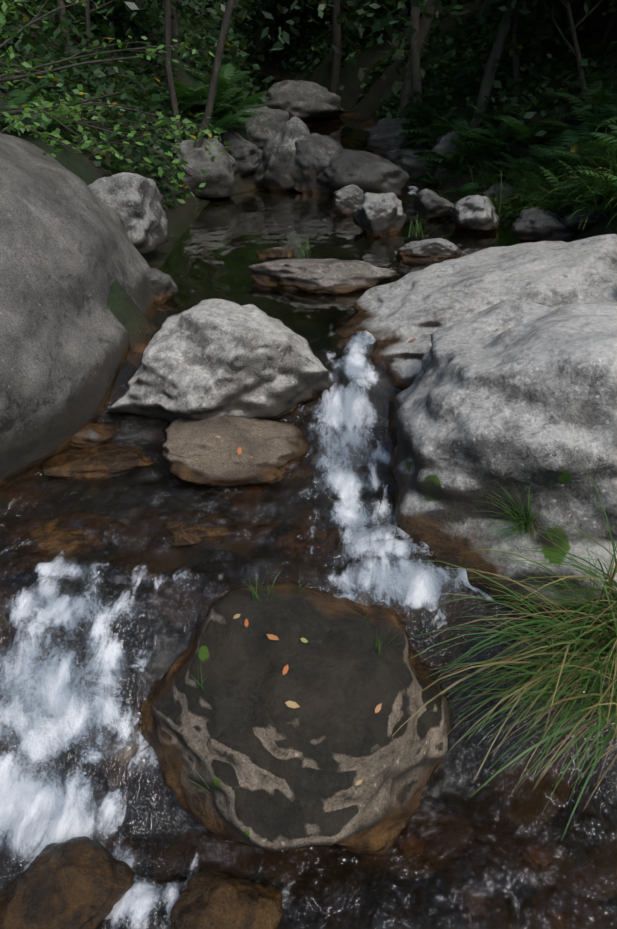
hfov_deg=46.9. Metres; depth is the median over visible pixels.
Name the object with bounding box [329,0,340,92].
tree
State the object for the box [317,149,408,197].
rock
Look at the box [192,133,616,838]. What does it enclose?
grass tufts
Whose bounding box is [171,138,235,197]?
rock
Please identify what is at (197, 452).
rock
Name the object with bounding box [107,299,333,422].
boulder
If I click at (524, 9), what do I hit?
tree
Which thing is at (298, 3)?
leaves
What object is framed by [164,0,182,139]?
thin tree
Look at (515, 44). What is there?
tree
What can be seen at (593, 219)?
bank rock
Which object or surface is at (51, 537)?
rock
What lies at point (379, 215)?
pool rock
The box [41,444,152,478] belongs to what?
wet slab
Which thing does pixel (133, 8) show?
leaves
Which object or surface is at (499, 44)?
tree
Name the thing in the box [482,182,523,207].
bank rock
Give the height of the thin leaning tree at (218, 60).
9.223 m
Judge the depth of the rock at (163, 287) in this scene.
6.53 m
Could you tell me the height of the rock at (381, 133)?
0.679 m
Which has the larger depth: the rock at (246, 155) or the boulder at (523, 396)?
the rock at (246, 155)
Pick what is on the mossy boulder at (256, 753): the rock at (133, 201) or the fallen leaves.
the fallen leaves
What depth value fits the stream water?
3.93 m
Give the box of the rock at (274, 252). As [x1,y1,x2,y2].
[256,247,293,258]
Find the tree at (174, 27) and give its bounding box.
[171,1,181,59]
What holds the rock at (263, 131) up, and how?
on the stream bed ground
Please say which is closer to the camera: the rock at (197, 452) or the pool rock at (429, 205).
the rock at (197, 452)
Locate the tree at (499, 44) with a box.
[470,0,519,131]
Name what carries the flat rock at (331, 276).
on the stream water
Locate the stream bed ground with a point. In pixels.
(139, 325)
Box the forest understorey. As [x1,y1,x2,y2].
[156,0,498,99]
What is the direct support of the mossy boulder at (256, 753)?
on the stream bed ground
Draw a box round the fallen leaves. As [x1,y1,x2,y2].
[216,329,497,784]
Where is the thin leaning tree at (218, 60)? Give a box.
[193,0,234,147]
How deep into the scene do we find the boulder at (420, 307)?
5.81 m
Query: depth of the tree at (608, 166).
8.44 m
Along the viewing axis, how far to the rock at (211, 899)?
3.08 m
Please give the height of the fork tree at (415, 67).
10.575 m
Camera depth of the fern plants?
10.88 m
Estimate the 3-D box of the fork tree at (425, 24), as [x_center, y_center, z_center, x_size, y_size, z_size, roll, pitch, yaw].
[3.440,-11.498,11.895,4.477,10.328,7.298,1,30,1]
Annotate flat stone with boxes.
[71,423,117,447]
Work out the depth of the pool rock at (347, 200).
10.07 m
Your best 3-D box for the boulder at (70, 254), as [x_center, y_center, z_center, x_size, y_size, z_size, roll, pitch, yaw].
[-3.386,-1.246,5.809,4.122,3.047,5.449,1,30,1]
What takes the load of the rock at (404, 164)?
on the stream bed ground
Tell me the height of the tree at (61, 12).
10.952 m
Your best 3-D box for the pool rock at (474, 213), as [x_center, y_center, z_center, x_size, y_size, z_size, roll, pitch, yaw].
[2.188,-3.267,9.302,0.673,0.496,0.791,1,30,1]
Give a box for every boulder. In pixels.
[0,133,157,486]
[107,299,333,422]
[140,583,452,855]
[333,234,616,387]
[388,299,616,623]
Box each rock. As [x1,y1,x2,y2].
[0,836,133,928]
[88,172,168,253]
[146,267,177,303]
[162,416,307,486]
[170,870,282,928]
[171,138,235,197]
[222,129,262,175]
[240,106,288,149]
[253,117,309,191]
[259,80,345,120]
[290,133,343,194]
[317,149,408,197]
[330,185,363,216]
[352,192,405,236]
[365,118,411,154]
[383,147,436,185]
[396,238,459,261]
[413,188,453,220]
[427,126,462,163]
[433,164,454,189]
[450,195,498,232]
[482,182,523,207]
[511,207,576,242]
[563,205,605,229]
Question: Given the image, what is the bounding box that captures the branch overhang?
[0,0,229,209]
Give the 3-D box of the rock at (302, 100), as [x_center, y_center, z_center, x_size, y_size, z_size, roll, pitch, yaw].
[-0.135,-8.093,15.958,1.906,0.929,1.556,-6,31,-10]
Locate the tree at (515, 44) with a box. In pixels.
[511,0,520,98]
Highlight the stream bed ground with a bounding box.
[0,0,616,391]
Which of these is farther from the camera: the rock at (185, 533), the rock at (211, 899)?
the rock at (185, 533)
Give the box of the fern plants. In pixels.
[0,62,616,218]
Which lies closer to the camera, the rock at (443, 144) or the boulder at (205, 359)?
the boulder at (205, 359)
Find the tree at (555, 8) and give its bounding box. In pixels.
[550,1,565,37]
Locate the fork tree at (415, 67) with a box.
[410,0,422,116]
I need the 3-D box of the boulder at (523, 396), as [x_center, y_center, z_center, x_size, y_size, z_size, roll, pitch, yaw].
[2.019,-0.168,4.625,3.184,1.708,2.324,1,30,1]
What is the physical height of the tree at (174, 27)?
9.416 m
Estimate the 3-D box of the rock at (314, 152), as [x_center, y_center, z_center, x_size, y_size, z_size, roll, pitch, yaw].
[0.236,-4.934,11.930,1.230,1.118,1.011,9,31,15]
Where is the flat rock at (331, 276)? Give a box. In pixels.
[248,258,398,294]
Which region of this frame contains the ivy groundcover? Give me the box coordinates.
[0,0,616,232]
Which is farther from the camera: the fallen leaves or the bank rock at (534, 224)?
the bank rock at (534, 224)
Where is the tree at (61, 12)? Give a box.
[56,0,72,61]
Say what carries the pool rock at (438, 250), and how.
on the stream water
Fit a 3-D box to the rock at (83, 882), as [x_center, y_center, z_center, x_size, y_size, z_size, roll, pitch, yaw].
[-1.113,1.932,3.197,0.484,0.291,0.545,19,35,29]
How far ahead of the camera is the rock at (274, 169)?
11.66 m
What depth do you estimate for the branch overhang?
5.88 m
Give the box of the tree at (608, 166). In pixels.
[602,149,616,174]
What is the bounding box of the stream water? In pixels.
[0,68,616,928]
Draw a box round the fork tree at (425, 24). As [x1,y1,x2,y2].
[398,0,437,115]
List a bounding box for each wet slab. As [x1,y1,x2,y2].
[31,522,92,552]
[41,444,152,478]
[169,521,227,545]
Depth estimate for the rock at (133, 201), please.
7.26 m

